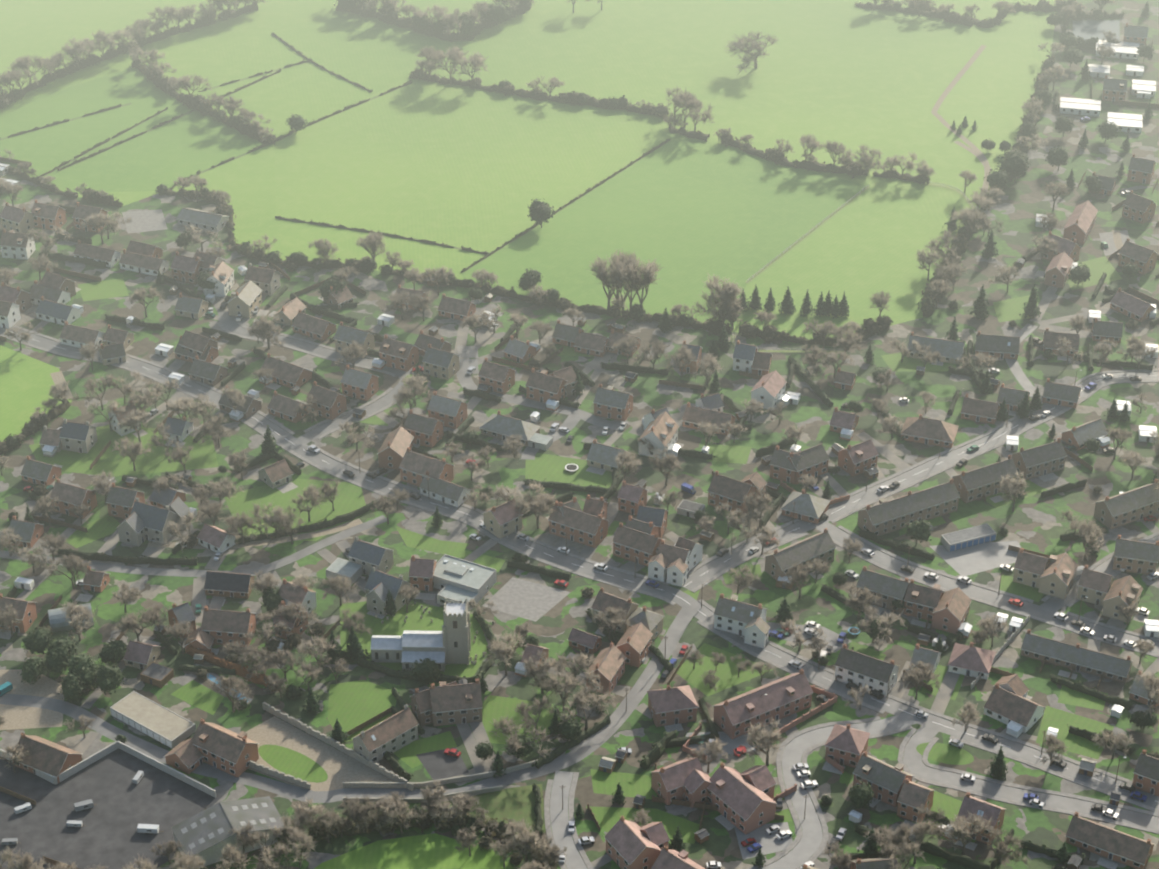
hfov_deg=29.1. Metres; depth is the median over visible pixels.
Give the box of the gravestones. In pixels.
[375,602,494,664]
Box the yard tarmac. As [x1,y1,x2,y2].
[0,748,214,868]
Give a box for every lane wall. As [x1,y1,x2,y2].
[343,760,536,787]
[343,785,502,802]
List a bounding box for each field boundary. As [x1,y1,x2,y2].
[0,104,121,139]
[40,107,167,175]
[57,68,280,170]
[169,80,411,189]
[198,60,309,91]
[271,32,372,91]
[275,216,487,254]
[461,138,669,272]
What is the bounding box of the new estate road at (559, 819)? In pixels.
[550,771,587,868]
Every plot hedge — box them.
[6,586,16,597]
[38,233,58,256]
[45,202,75,213]
[58,233,91,244]
[122,474,178,489]
[153,630,177,654]
[165,471,215,493]
[171,530,200,553]
[179,664,235,674]
[193,415,217,442]
[202,326,242,341]
[221,362,244,385]
[233,451,273,472]
[265,284,287,307]
[273,450,300,474]
[290,291,321,315]
[314,305,356,323]
[329,319,357,341]
[349,326,390,341]
[391,687,412,712]
[391,706,424,734]
[446,415,473,446]
[500,322,515,341]
[522,491,573,516]
[544,367,587,384]
[564,361,594,386]
[603,475,622,498]
[651,732,718,747]
[698,697,718,737]
[703,362,716,389]
[723,395,740,412]
[732,413,748,435]
[755,438,793,456]
[761,493,782,526]
[786,363,794,387]
[832,849,895,863]
[919,841,990,868]
[947,390,959,414]
[967,340,972,364]
[989,829,1013,868]
[1021,246,1039,261]
[1028,335,1032,365]
[1040,478,1086,497]
[1052,864,1065,868]
[1054,90,1058,110]
[1087,343,1093,370]
[1092,272,1106,297]
[1102,287,1127,302]
[1149,318,1158,326]
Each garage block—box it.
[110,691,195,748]
[940,523,995,551]
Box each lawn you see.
[29,425,217,475]
[65,514,119,547]
[78,278,128,300]
[171,680,223,714]
[225,478,366,540]
[258,745,327,782]
[328,680,396,742]
[340,601,488,676]
[358,403,392,425]
[394,731,456,767]
[395,526,468,556]
[456,550,504,571]
[482,695,562,744]
[489,357,531,367]
[525,453,611,487]
[560,345,593,356]
[586,806,701,843]
[590,769,657,798]
[677,643,773,695]
[684,590,699,599]
[707,444,751,463]
[722,564,762,583]
[766,792,798,823]
[848,641,885,659]
[881,352,956,371]
[902,516,945,532]
[908,791,975,842]
[921,665,964,699]
[982,476,1045,507]
[993,295,1043,321]
[1000,574,1042,601]
[1036,706,1113,758]
[1057,685,1107,710]
[1067,256,1121,289]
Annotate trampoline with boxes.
[565,464,578,470]
[848,627,859,634]
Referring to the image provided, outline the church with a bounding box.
[371,597,470,670]
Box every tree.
[0,70,24,99]
[0,86,9,104]
[0,92,15,102]
[0,96,8,108]
[0,149,14,161]
[0,175,11,195]
[0,181,25,205]
[0,266,17,286]
[0,440,11,454]
[0,455,10,475]
[0,526,23,556]
[0,601,22,637]
[0,716,6,728]
[0,742,29,772]
[0,844,46,868]
[3,434,21,449]
[5,319,44,349]
[6,55,53,82]
[8,512,19,520]
[9,89,24,99]
[10,68,39,89]
[13,433,25,443]
[14,161,32,173]
[19,624,55,653]
[20,544,55,572]
[20,654,44,684]
[21,424,34,434]
[23,420,39,433]
[24,224,72,252]
[24,504,34,521]
[25,254,58,280]
[26,167,35,175]
[29,494,58,525]
[30,411,50,427]
[31,407,47,418]
[32,176,43,185]
[32,483,49,496]
[35,861,77,868]
[38,52,63,73]
[39,58,59,75]
[39,624,53,632]
[40,175,54,185]
[40,532,68,561]
[41,398,59,413]
[41,555,91,588]
[41,635,77,674]
[48,183,56,191]
[48,380,69,404]
[55,68,64,76]
[56,51,75,68]
[56,554,88,583]
[58,671,84,702]
[60,35,88,70]
[61,599,95,641]
[62,715,96,737]
[63,653,99,688]
[67,63,77,71]
[69,373,117,409]
[69,502,90,523]
[74,37,101,61]
[74,56,87,68]
[74,182,86,196]
[78,341,102,369]
[79,212,121,243]
[81,685,94,692]
[82,188,95,199]
[85,53,100,65]
[85,398,128,430]
[87,194,96,203]
[87,864,109,868]
[88,190,102,203]
[90,469,115,502]
[91,30,138,51]
[91,32,109,57]
[93,661,127,694]
[95,190,108,196]
[96,209,133,238]
[96,638,128,663]
[103,194,115,204]
[104,368,153,403]
[111,29,134,52]
[111,583,141,612]
[112,436,153,470]
[114,609,165,640]
[115,409,153,441]
[115,734,126,742]
[120,38,129,48]
[121,46,128,53]
[123,853,159,868]
[125,24,152,39]
[126,286,165,316]
[126,386,154,424]
[128,18,153,34]
[128,40,137,49]
[128,45,140,59]
[130,48,165,65]
[131,59,143,64]
[133,36,146,47]
[137,603,170,630]
[140,19,167,34]
[141,391,163,408]
[144,69,155,80]
[146,21,168,37]
[146,62,177,78]
[146,421,180,458]
[147,5,183,28]
[149,378,180,409]
[150,840,181,862]
[152,61,167,70]
[152,474,188,494]
[155,76,169,90]
[155,183,168,194]
[155,269,164,284]
[160,81,180,93]
[161,4,203,26]
[161,510,202,551]
[161,620,194,653]
[163,396,196,424]
[166,76,177,90]
[167,444,193,472]
[167,849,206,868]
[171,73,212,94]
[173,177,191,192]
[174,230,193,248]
[179,4,196,24]
[180,94,193,105]
[185,190,196,199]
[185,224,221,250]
[186,534,197,547]
[187,94,204,108]
[187,174,208,202]
[188,393,217,423]
[189,482,210,503]
[194,17,205,25]
[195,101,213,114]
[195,269,217,291]
[195,669,208,680]
[196,1,221,19]
[198,187,208,196]
[198,412,230,446]
[199,501,224,525]
[200,190,215,201]
[201,425,231,446]
[204,0,226,17]
[204,92,229,111]
[204,241,233,259]
[204,474,243,504]
[207,12,216,23]
[209,674,253,712]
[211,190,233,209]
[212,0,239,13]
[213,110,226,121]
[213,204,235,217]
[216,96,245,115]
[216,206,232,214]
[216,842,252,868]
[217,465,227,473]
[219,386,247,413]
[219,511,256,544]
[219,631,268,663]
[223,0,241,10]
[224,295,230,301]
[224,653,238,663]
[227,449,248,479]
[227,820,264,854]
[229,116,244,127]
[236,645,265,680]
[236,698,249,709]
[237,241,253,253]
[238,109,257,125]
[238,123,252,134]
[242,114,271,129]
[242,502,271,541]
[244,0,265,6]
[245,313,278,344]
[246,125,263,139]
[249,235,276,252]
[249,569,280,595]
[249,825,293,868]
[251,247,266,259]
[251,318,284,350]
[252,366,275,391]
[253,859,283,868]
[254,611,293,640]
[254,666,282,694]
[257,127,273,141]
[259,502,288,533]
[259,586,283,613]
[261,425,282,456]
[262,638,279,654]
[262,648,305,681]
[263,251,281,264]
[263,677,288,697]
[266,134,276,144]
[268,510,303,543]
[271,601,319,636]
[275,812,306,847]
[275,825,292,846]
[282,640,292,650]
[283,825,317,868]
[284,483,327,521]
[285,114,307,132]
[285,256,297,263]
[285,262,296,271]
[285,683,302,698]
[287,575,318,591]
[287,633,301,646]
[289,251,307,263]
[291,795,321,831]
[292,394,319,423]
[293,805,334,832]
[294,634,336,672]
[297,660,321,690]
[303,686,322,714]
[308,238,339,259]
[309,621,325,636]
[309,820,333,839]
[309,827,323,841]
[312,258,322,268]
[312,808,343,842]
[313,245,334,265]
[316,275,348,299]
[317,656,351,683]
[318,478,340,510]
[320,574,358,605]
[322,630,344,665]
[329,266,361,285]
[329,718,350,743]
[332,816,354,836]
[332,822,340,837]
[335,341,369,368]
[335,606,371,636]
[336,0,357,10]
[336,420,379,451]
[337,796,373,826]
[341,257,354,268]
[343,626,357,653]
[345,633,369,663]
[348,793,380,832]
[350,258,361,271]
[351,420,364,434]
[352,261,361,271]
[355,230,387,260]
[356,0,372,14]
[356,0,373,7]
[359,236,386,263]
[360,255,370,261]
[360,259,376,273]
[365,0,391,10]
[367,797,405,816]
[368,810,397,835]
[370,494,396,523]
[373,797,415,833]
[374,804,395,824]
[375,794,401,819]
[378,290,413,318]
[379,4,394,17]
[380,0,405,16]
[380,589,396,617]
[381,264,392,274]
[384,823,396,833]
[385,251,404,267]
[385,396,407,427]
[387,790,418,829]
[388,487,411,509]
[390,383,432,408]
[395,4,422,18]
[395,259,414,273]
[395,810,408,829]
[397,259,411,276]
[398,583,419,612]
[400,373,428,405]
[403,266,421,289]
[407,291,431,320]
[409,804,427,826]
[410,14,431,32]
[410,657,438,684]
[410,798,451,827]
[411,68,422,78]
[413,9,427,17]
[414,58,433,75]
[414,364,426,385]
[417,46,441,76]
[417,71,424,79]
[417,265,454,294]
[417,817,432,832]
[418,62,437,73]
[419,661,440,684]
[419,778,450,811]
[423,45,469,84]
[424,5,451,21]
[426,15,443,27]
[430,506,442,527]
[430,790,472,820]
[431,20,446,33]
[436,810,455,830]
[440,8,462,33]
[440,440,464,461]
[441,13,457,28]
[441,272,456,285]
[443,26,456,33]
[449,51,488,81]
[451,793,482,815]
[451,814,465,832]
[451,824,463,835]
[454,825,477,855]
[455,12,476,36]
[458,453,489,480]
[459,313,493,342]
[460,429,478,445]
[461,9,481,24]
[463,484,490,509]
[464,815,484,835]
[468,287,483,299]
[468,597,498,616]
[469,272,495,287]
[471,1,490,21]
[471,268,490,285]
[473,807,499,835]
[474,1,493,23]
[474,77,481,85]
[474,740,496,760]
[475,306,504,332]
[476,445,496,467]
[476,486,494,500]
[478,14,488,25]
[478,836,494,849]
[480,274,499,286]
[480,674,487,693]
[481,1,513,24]
[484,629,531,675]
[488,716,554,757]
[488,836,518,867]
[489,479,557,517]
[490,750,505,777]
[491,0,515,7]
[496,820,504,831]
[498,79,510,88]
[500,0,518,9]
[500,84,512,95]
[500,434,523,460]
[501,819,550,860]
[502,832,515,841]
[503,818,520,837]
[506,312,528,338]
[506,692,554,735]
[506,732,538,758]
[507,85,514,94]
[507,853,522,865]
[512,551,527,561]
[513,623,530,637]
[513,823,555,857]
[515,489,556,528]
[516,0,531,5]
[516,268,542,290]
[516,860,553,868]
[518,634,541,649]
[521,648,557,693]
[524,491,554,522]
[526,81,551,92]
[527,198,554,227]
[528,284,545,304]
[528,358,539,367]
[529,319,553,347]
[530,288,547,305]
[530,843,566,867]
[531,88,542,95]
[532,75,564,98]
[537,850,557,866]
[538,676,559,691]
[539,669,582,711]
[540,342,560,357]
[544,288,559,302]
[548,689,611,729]
[548,709,559,736]
[549,650,598,687]
[554,717,581,740]
[555,90,569,102]
[555,297,567,309]
[559,299,571,310]
[560,308,585,325]
[566,0,576,12]
[567,91,581,105]
[574,371,584,394]
[574,802,584,819]
[577,669,616,713]
[578,93,588,104]
[580,586,594,598]
[589,248,637,316]
[592,257,617,314]
[593,704,605,713]
[595,604,630,640]
[597,98,611,109]
[604,253,659,317]
[606,267,645,310]
[607,96,618,109]
[608,305,621,317]
[609,335,643,363]
[609,782,625,804]
[611,294,627,309]
[613,451,643,480]
[617,95,630,108]
[620,308,629,320]
[625,259,662,309]
[629,807,651,826]
[630,303,644,312]
[630,309,647,322]
[632,339,669,367]
[634,100,648,105]
[637,436,666,452]
[639,103,653,114]
[645,313,651,322]
[648,447,682,485]
[650,489,682,514]
[651,103,671,117]
[657,308,673,332]
[662,116,670,128]
[664,83,699,116]
[666,344,697,377]
[668,113,688,128]
[668,313,679,326]
[668,826,686,852]
[669,303,693,318]
[675,92,703,127]
[677,314,690,323]
[683,102,713,130]
[683,736,728,772]
[685,648,703,668]
[687,316,696,325]
[692,280,743,319]
[692,352,723,386]
[693,508,709,520]
[694,516,715,531]
[695,421,720,446]
[698,298,741,317]
[699,670,719,692]
[703,273,742,307]
[704,314,725,322]
[705,339,719,356]
[706,317,730,335]
[708,370,722,394]
[710,651,725,670]
[713,128,727,141]
[714,501,744,533]
[716,325,731,350]
[719,133,733,146]
[720,299,743,330]
[721,127,731,137]
[721,420,747,442]
[722,312,742,326]
[727,565,760,593]
[728,510,759,542]
[730,654,752,676]
[738,134,753,146]
[738,321,755,338]
[739,289,748,311]
[740,398,764,421]
[741,486,775,527]
[743,717,782,765]
[746,284,762,309]
[748,526,780,554]
[750,660,777,681]
[752,847,765,867]
[753,310,776,330]
[760,324,777,338]
[763,287,775,312]
[764,337,772,343]
[765,147,771,154]
[765,401,786,423]
[766,148,786,163]
[774,138,793,153]
[774,597,792,623]
[778,286,795,313]
[780,330,788,341]
[781,562,813,598]
[781,619,831,650]
[782,424,804,444]
[798,134,820,160]
[799,289,813,316]
[799,473,817,492]
[800,342,829,367]
[802,358,823,383]
[802,636,824,654]
[803,319,843,348]
[804,153,817,162]
[806,556,832,582]
[811,324,828,338]
[811,334,825,343]
[811,650,819,659]
[814,291,826,316]
[817,655,828,665]
[818,139,851,166]
[820,795,832,806]
[821,350,855,377]
[821,839,859,868]
[822,480,833,498]
[823,290,833,315]
[827,294,839,318]
[829,164,838,173]
[831,326,864,360]
[831,572,848,585]
[836,150,859,169]
[838,291,849,316]
[841,157,853,165]
[841,321,861,334]
[843,537,863,562]
[843,584,879,621]
[844,684,871,709]
[845,161,861,178]
[846,400,863,414]
[848,780,875,808]
[852,143,887,171]
[852,604,892,646]
[854,327,864,337]
[857,827,880,858]
[861,318,882,335]
[862,162,873,174]
[862,824,901,853]
[863,343,874,363]
[864,616,890,639]
[867,290,891,315]
[868,397,890,418]
[870,367,891,384]
[874,612,907,639]
[875,315,892,330]
[875,368,895,390]
[877,415,903,437]
[880,156,898,169]
[881,817,938,863]
[881,840,926,868]
[883,170,891,178]
[889,338,924,361]
[889,824,915,861]
[890,151,926,175]
[890,597,907,609]
[892,1,901,9]
[898,666,940,698]
[901,0,917,8]
[901,804,947,843]
[905,519,933,544]
[907,659,936,687]
[915,0,936,15]
[915,162,931,177]
[915,342,944,366]
[916,174,929,183]
[916,246,940,279]
[918,296,935,310]
[919,390,936,413]
[920,165,937,175]
[921,283,944,297]
[924,229,958,262]
[930,3,954,15]
[930,278,953,308]
[933,636,944,653]
[934,265,948,274]
[935,262,967,288]
[936,250,961,265]
[939,256,957,266]
[940,810,995,854]
[942,207,959,232]
[945,316,960,340]
[946,12,960,23]
[948,300,959,309]
[950,120,956,130]
[950,206,985,240]
[950,701,982,731]
[951,235,967,250]
[955,226,971,235]
[956,125,962,135]
[956,351,997,377]
[959,4,979,19]
[959,170,976,192]
[960,115,968,126]
[968,193,995,218]
[968,284,989,319]
[971,614,1006,646]
[971,630,985,642]
[972,187,1004,210]
[976,220,991,234]
[979,213,1004,235]
[979,369,993,393]
[980,229,998,259]
[981,138,995,151]
[983,168,1009,188]
[986,827,1031,864]
[987,265,1020,292]
[987,746,1007,778]
[991,0,1009,13]
[992,757,1006,780]
[994,151,1030,181]
[996,397,1008,420]
[997,470,1029,511]
[998,527,1008,535]
[999,141,1010,153]
[1002,1,1015,12]
[1005,147,1030,164]
[1008,320,1016,326]
[1012,477,1026,498]
[1013,260,1019,268]
[1014,133,1027,143]
[1015,391,1031,418]
[1016,133,1048,153]
[1019,122,1038,141]
[1019,284,1040,318]
[1020,96,1043,122]
[1029,386,1042,409]
[1032,234,1060,263]
[1034,73,1050,83]
[1035,90,1052,106]
[1037,0,1049,10]
[1038,41,1065,55]
[1038,62,1067,90]
[1039,211,1061,230]
[1039,732,1069,765]
[1041,179,1070,210]
[1042,61,1055,71]
[1043,349,1054,358]
[1044,145,1070,170]
[1045,11,1066,27]
[1047,423,1056,437]
[1053,0,1062,7]
[1053,115,1075,136]
[1053,336,1083,365]
[1054,841,1070,864]
[1058,34,1077,48]
[1058,509,1097,531]
[1060,31,1075,36]
[1061,1,1069,9]
[1061,4,1077,24]
[1061,46,1086,67]
[1064,168,1075,189]
[1066,0,1077,6]
[1067,314,1087,333]
[1069,262,1091,284]
[1069,518,1106,560]
[1070,1,1085,12]
[1072,10,1083,20]
[1073,36,1085,45]
[1078,59,1090,79]
[1078,128,1088,148]
[1082,175,1103,193]
[1084,438,1100,453]
[1085,36,1098,48]
[1088,535,1099,557]
[1089,8,1103,19]
[1091,730,1133,759]
[1092,338,1117,365]
[1093,0,1115,11]
[1093,485,1103,494]
[1095,44,1114,64]
[1096,120,1120,141]
[1099,729,1115,740]
[1102,425,1134,459]
[1103,29,1117,41]
[1104,397,1119,418]
[1107,39,1120,43]
[1114,343,1157,370]
[1115,161,1124,176]
[1115,450,1148,478]
[1116,401,1129,421]
[1117,600,1139,624]
[1120,263,1140,278]
[1121,134,1131,151]
[1122,334,1145,361]
[1126,319,1138,328]
[1127,710,1157,728]
[1129,392,1148,414]
[1133,638,1154,663]
[1135,670,1158,718]
[1136,43,1154,61]
[1140,1,1150,16]
[1142,100,1152,119]
[1147,751,1158,758]
[1149,428,1158,457]
[1151,472,1157,482]
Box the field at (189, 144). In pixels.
[0,67,262,191]
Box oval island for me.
[916,742,973,764]
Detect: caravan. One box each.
[2,838,20,844]
[14,802,32,813]
[66,820,85,827]
[74,799,96,811]
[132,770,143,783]
[137,824,163,833]
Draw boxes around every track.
[50,371,72,398]
[147,518,362,548]
[931,45,990,194]
[954,141,992,170]
[1112,230,1122,249]
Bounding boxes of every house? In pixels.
[0,163,8,175]
[0,178,18,192]
[0,202,34,232]
[0,229,35,259]
[0,282,31,313]
[0,300,20,328]
[0,593,36,632]
[8,515,43,547]
[12,732,81,782]
[20,455,61,485]
[29,280,70,304]
[31,199,66,230]
[35,296,83,324]
[39,268,75,297]
[39,425,61,456]
[49,478,96,518]
[59,321,104,348]
[59,418,97,452]
[72,202,107,232]
[73,240,120,266]
[82,566,109,591]
[99,343,125,365]
[103,324,133,348]
[106,482,144,518]
[109,400,140,435]
[117,496,190,546]
[119,249,169,275]
[123,640,160,669]
[126,240,162,257]
[149,484,186,507]
[163,413,193,441]
[164,719,258,776]
[167,602,195,637]
[170,251,201,284]
[174,293,208,318]
[174,335,218,362]
[176,208,228,231]
[178,330,217,356]
[184,606,255,652]
[188,355,227,385]
[193,248,225,273]
[197,523,235,552]
[203,261,233,296]
[204,571,254,598]
[218,386,261,421]
[227,280,261,317]
[244,263,280,295]
[257,459,292,488]
[259,353,312,387]
[267,391,308,422]
[273,297,305,325]
[273,601,308,639]
[278,578,316,613]
[292,309,335,340]
[306,381,346,419]
[323,285,353,309]
[334,322,374,357]
[340,365,378,400]
[348,536,393,574]
[352,704,418,762]
[364,566,410,615]
[372,334,418,371]
[377,426,413,469]
[395,284,425,310]
[399,447,453,485]
[403,409,443,447]
[409,555,436,590]
[410,681,456,725]
[414,330,450,355]
[419,471,469,506]
[422,344,459,379]
[427,391,467,428]
[430,679,482,725]
[437,293,475,320]
[478,357,515,394]
[479,311,496,326]
[479,410,540,445]
[482,499,522,538]
[503,335,540,363]
[515,644,548,676]
[525,368,565,410]
[548,501,608,547]
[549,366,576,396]
[551,497,581,515]
[552,320,583,346]
[567,628,601,654]
[574,328,608,356]
[582,494,607,518]
[586,439,629,471]
[586,642,625,693]
[591,587,638,632]
[593,384,632,421]
[604,816,669,868]
[607,329,640,356]
[612,522,664,565]
[616,622,652,667]
[617,480,646,514]
[624,606,664,639]
[625,515,658,537]
[636,501,667,537]
[638,411,680,458]
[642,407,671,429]
[647,540,689,586]
[647,685,698,726]
[651,757,711,807]
[651,845,704,868]
[675,536,703,570]
[679,340,702,372]
[682,402,735,435]
[696,393,723,411]
[707,470,766,513]
[707,762,776,834]
[713,593,769,647]
[713,669,812,738]
[732,340,758,372]
[750,370,789,408]
[751,348,771,374]
[764,528,835,579]
[769,446,800,483]
[781,489,829,523]
[788,444,829,483]
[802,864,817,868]
[825,724,869,767]
[829,407,858,440]
[834,367,856,389]
[835,643,899,696]
[837,439,878,476]
[850,857,897,868]
[853,751,912,807]
[856,566,908,612]
[857,478,959,535]
[897,778,934,822]
[900,414,958,447]
[904,579,943,620]
[907,332,964,364]
[910,643,940,671]
[931,587,971,637]
[944,792,1004,844]
[948,642,995,679]
[952,455,1018,502]
[961,394,999,423]
[975,331,1019,359]
[983,674,1045,737]
[997,383,1029,410]
[1012,438,1066,479]
[1013,548,1049,587]
[1021,629,1131,682]
[1038,552,1078,599]
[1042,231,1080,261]
[1043,328,1079,355]
[1043,378,1080,407]
[1044,251,1073,287]
[1060,97,1100,115]
[1061,418,1110,450]
[1063,200,1097,244]
[1066,812,1154,868]
[1077,565,1112,605]
[1090,172,1115,195]
[1092,318,1122,342]
[1094,479,1158,529]
[1096,40,1139,58]
[1102,76,1127,101]
[1102,575,1142,622]
[1107,112,1141,132]
[1110,287,1155,321]
[1113,534,1158,574]
[1118,238,1157,274]
[1122,190,1156,223]
[1123,23,1148,46]
[1127,154,1155,183]
[1129,670,1158,707]
[1132,79,1155,96]
[1132,749,1158,796]
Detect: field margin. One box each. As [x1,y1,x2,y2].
[1,103,130,139]
[42,109,167,176]
[60,72,279,170]
[173,83,411,188]
[201,61,309,91]
[271,34,368,91]
[275,218,485,254]
[460,140,670,272]
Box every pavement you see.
[217,319,413,439]
[544,772,593,868]
[687,369,1158,592]
[747,716,912,868]
[832,525,1158,657]
[898,728,1158,833]
[1041,532,1158,606]
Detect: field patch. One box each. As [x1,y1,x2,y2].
[0,345,71,441]
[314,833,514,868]
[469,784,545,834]
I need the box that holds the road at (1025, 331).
[1005,324,1052,411]
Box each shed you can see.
[14,577,34,589]
[34,510,44,520]
[126,316,134,324]
[126,477,136,486]
[140,662,173,687]
[153,624,165,634]
[155,343,173,356]
[168,372,184,384]
[170,285,177,294]
[181,473,191,480]
[189,507,196,517]
[193,654,203,663]
[205,294,214,302]
[211,332,219,340]
[227,357,236,367]
[237,265,246,275]
[247,389,259,398]
[258,262,268,268]
[275,642,283,651]
[291,385,299,395]
[326,558,362,584]
[352,407,365,418]
[377,314,394,326]
[427,277,435,285]
[428,326,437,335]
[458,678,466,683]
[471,297,481,303]
[477,384,489,392]
[484,293,492,302]
[528,433,552,450]
[530,411,539,421]
[577,317,586,325]
[598,756,615,772]
[608,321,616,329]
[614,323,624,332]
[615,749,626,763]
[625,371,637,382]
[633,794,645,808]
[635,479,646,488]
[654,492,663,504]
[677,499,704,517]
[694,828,708,843]
[700,530,713,541]
[702,446,709,453]
[736,411,746,420]
[761,455,771,465]
[766,482,778,490]
[776,575,794,589]
[787,391,800,404]
[790,444,800,452]
[831,443,844,454]
[849,810,862,822]
[864,467,878,479]
[880,610,890,622]
[916,366,925,374]
[918,633,929,645]
[937,634,946,641]
[990,378,1000,389]
[995,612,1007,628]
[1006,435,1018,450]
[1009,617,1022,632]
[1017,258,1024,267]
[1036,214,1051,226]
[1046,727,1058,738]
[1067,855,1081,868]
[1079,758,1096,776]
[1088,64,1109,77]
[1088,310,1100,322]
[1109,791,1121,805]
[1111,704,1123,717]
[1115,400,1130,415]
[1126,65,1143,76]
[1137,90,1150,98]
[1138,425,1156,441]
[1144,619,1158,637]
[1145,344,1158,357]
[1149,304,1155,317]
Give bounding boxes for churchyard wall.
[249,760,310,789]
[262,702,413,790]
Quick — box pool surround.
[193,664,252,703]
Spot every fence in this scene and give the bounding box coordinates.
[0,157,30,165]
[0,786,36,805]
[31,514,87,531]
[35,594,61,630]
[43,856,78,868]
[53,267,101,280]
[90,440,110,469]
[115,629,127,640]
[154,411,174,433]
[269,260,289,280]
[294,278,331,295]
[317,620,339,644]
[344,706,392,736]
[345,281,365,294]
[391,417,406,431]
[492,356,539,370]
[494,331,518,350]
[505,632,526,661]
[540,347,562,366]
[587,803,599,830]
[652,795,783,819]
[659,380,703,389]
[667,645,691,684]
[699,797,706,829]
[733,335,843,350]
[739,370,789,385]
[747,185,868,279]
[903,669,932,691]
[928,181,983,211]
[971,615,1029,688]
[990,667,1015,675]
[1008,545,1049,558]
[1054,440,1092,470]
[1108,248,1120,259]
[1112,193,1136,210]
[1121,101,1158,107]
[1128,287,1158,304]
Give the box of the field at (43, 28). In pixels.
[0,0,251,93]
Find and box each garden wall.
[683,723,706,760]
[755,685,837,747]
[771,784,796,801]
[826,755,843,772]
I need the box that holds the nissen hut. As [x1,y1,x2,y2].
[48,603,93,632]
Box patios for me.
[0,270,1153,868]
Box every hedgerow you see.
[0,2,257,107]
[0,162,122,206]
[0,399,70,455]
[132,61,267,143]
[159,188,235,249]
[229,243,879,346]
[325,809,556,868]
[333,0,529,41]
[409,73,660,116]
[669,123,929,184]
[855,2,976,26]
[908,1,1076,27]
[920,211,983,316]
[984,55,1054,198]
[1060,14,1103,48]
[1069,10,1124,18]
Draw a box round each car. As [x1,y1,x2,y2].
[0,681,12,696]
[23,486,33,491]
[46,485,52,493]
[76,580,83,585]
[147,409,157,415]
[195,604,201,613]
[205,312,215,317]
[213,552,222,560]
[220,302,227,308]
[236,314,242,320]
[253,306,258,313]
[296,462,304,467]
[308,445,320,453]
[343,469,354,477]
[366,472,376,478]
[375,468,386,475]
[409,492,420,499]
[412,366,422,372]
[443,748,460,757]
[465,459,477,465]
[466,366,475,374]
[469,534,480,540]
[517,533,529,540]
[549,423,558,431]
[554,579,568,587]
[557,546,569,553]
[558,427,569,432]
[559,853,565,862]
[566,435,573,442]
[568,821,574,832]
[578,836,594,845]
[594,563,607,570]
[602,426,608,434]
[618,747,631,754]
[619,422,627,429]
[645,580,658,587]
[660,670,669,678]
[670,658,676,666]
[679,645,687,654]
[681,483,695,494]
[706,861,721,868]
[716,547,728,556]
[733,748,746,754]
[734,745,745,756]
[741,838,756,846]
[747,843,761,852]
[748,546,758,553]
[765,825,780,834]
[769,630,782,639]
[776,628,788,636]
[776,797,782,808]
[776,830,792,839]
[788,659,803,668]
[793,763,809,770]
[796,770,810,777]
[800,780,818,789]
[800,861,814,868]
[803,628,818,635]
[805,621,820,628]
[809,485,818,490]
[816,694,828,702]
[818,513,828,522]
[820,650,827,656]
[826,645,832,654]
[828,838,837,848]
[835,828,846,840]
[837,632,846,643]
[844,570,858,578]
[846,682,859,690]
[861,548,874,556]
[869,689,883,698]
[877,485,888,492]
[889,481,899,488]
[899,397,909,402]
[900,565,914,572]
[914,709,928,718]
[924,572,938,580]
[932,638,947,650]
[948,739,963,748]
[956,458,967,466]
[957,576,971,584]
[961,773,975,782]
[967,445,978,451]
[982,733,998,743]
[988,368,999,373]
[999,564,1013,571]
[1008,598,1023,606]
[1023,793,1038,799]
[1029,415,1039,420]
[1029,798,1044,807]
[1033,337,1042,344]
[1041,410,1050,417]
[1052,758,1066,767]
[1053,612,1068,621]
[1066,445,1076,450]
[1071,620,1085,627]
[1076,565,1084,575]
[1080,116,1089,120]
[1080,627,1095,635]
[1084,382,1096,389]
[1091,803,1106,811]
[1101,242,1107,247]
[1102,373,1112,378]
[1102,447,1114,453]
[1102,808,1118,819]
[1103,635,1116,642]
[1119,782,1134,791]
[1121,190,1129,195]
[1123,640,1136,647]
[1130,376,1141,380]
[1130,791,1146,801]
[1135,607,1149,615]
[1141,639,1154,645]
[1143,515,1156,521]
[1146,572,1158,580]
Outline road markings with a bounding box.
[0,328,1157,801]
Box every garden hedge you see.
[28,490,67,513]
[45,251,105,267]
[55,548,198,565]
[103,314,164,330]
[161,273,210,306]
[234,500,375,544]
[253,347,279,359]
[309,301,358,312]
[312,369,349,403]
[339,650,474,682]
[367,349,379,356]
[384,751,412,779]
[412,445,447,462]
[444,429,503,451]
[462,387,502,402]
[473,611,496,679]
[505,558,571,579]
[518,385,580,408]
[522,479,607,493]
[531,714,610,768]
[532,783,543,834]
[581,442,622,449]
[585,608,618,645]
[600,362,669,374]
[611,467,618,491]
[650,640,673,670]
[678,448,714,459]
[732,423,754,429]
[766,487,787,502]
[788,356,833,405]
[821,584,866,612]
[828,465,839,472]
[853,822,916,845]
[858,528,934,560]
[873,405,906,440]
[904,621,955,646]
[926,810,952,824]
[947,365,996,378]
[956,615,966,639]
[963,348,985,393]
[1020,839,1088,864]
[1050,674,1133,709]
[1060,525,1108,540]
[1067,724,1134,754]
[1072,353,1155,370]
[1104,286,1116,294]
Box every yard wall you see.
[0,741,215,797]
[780,480,849,504]

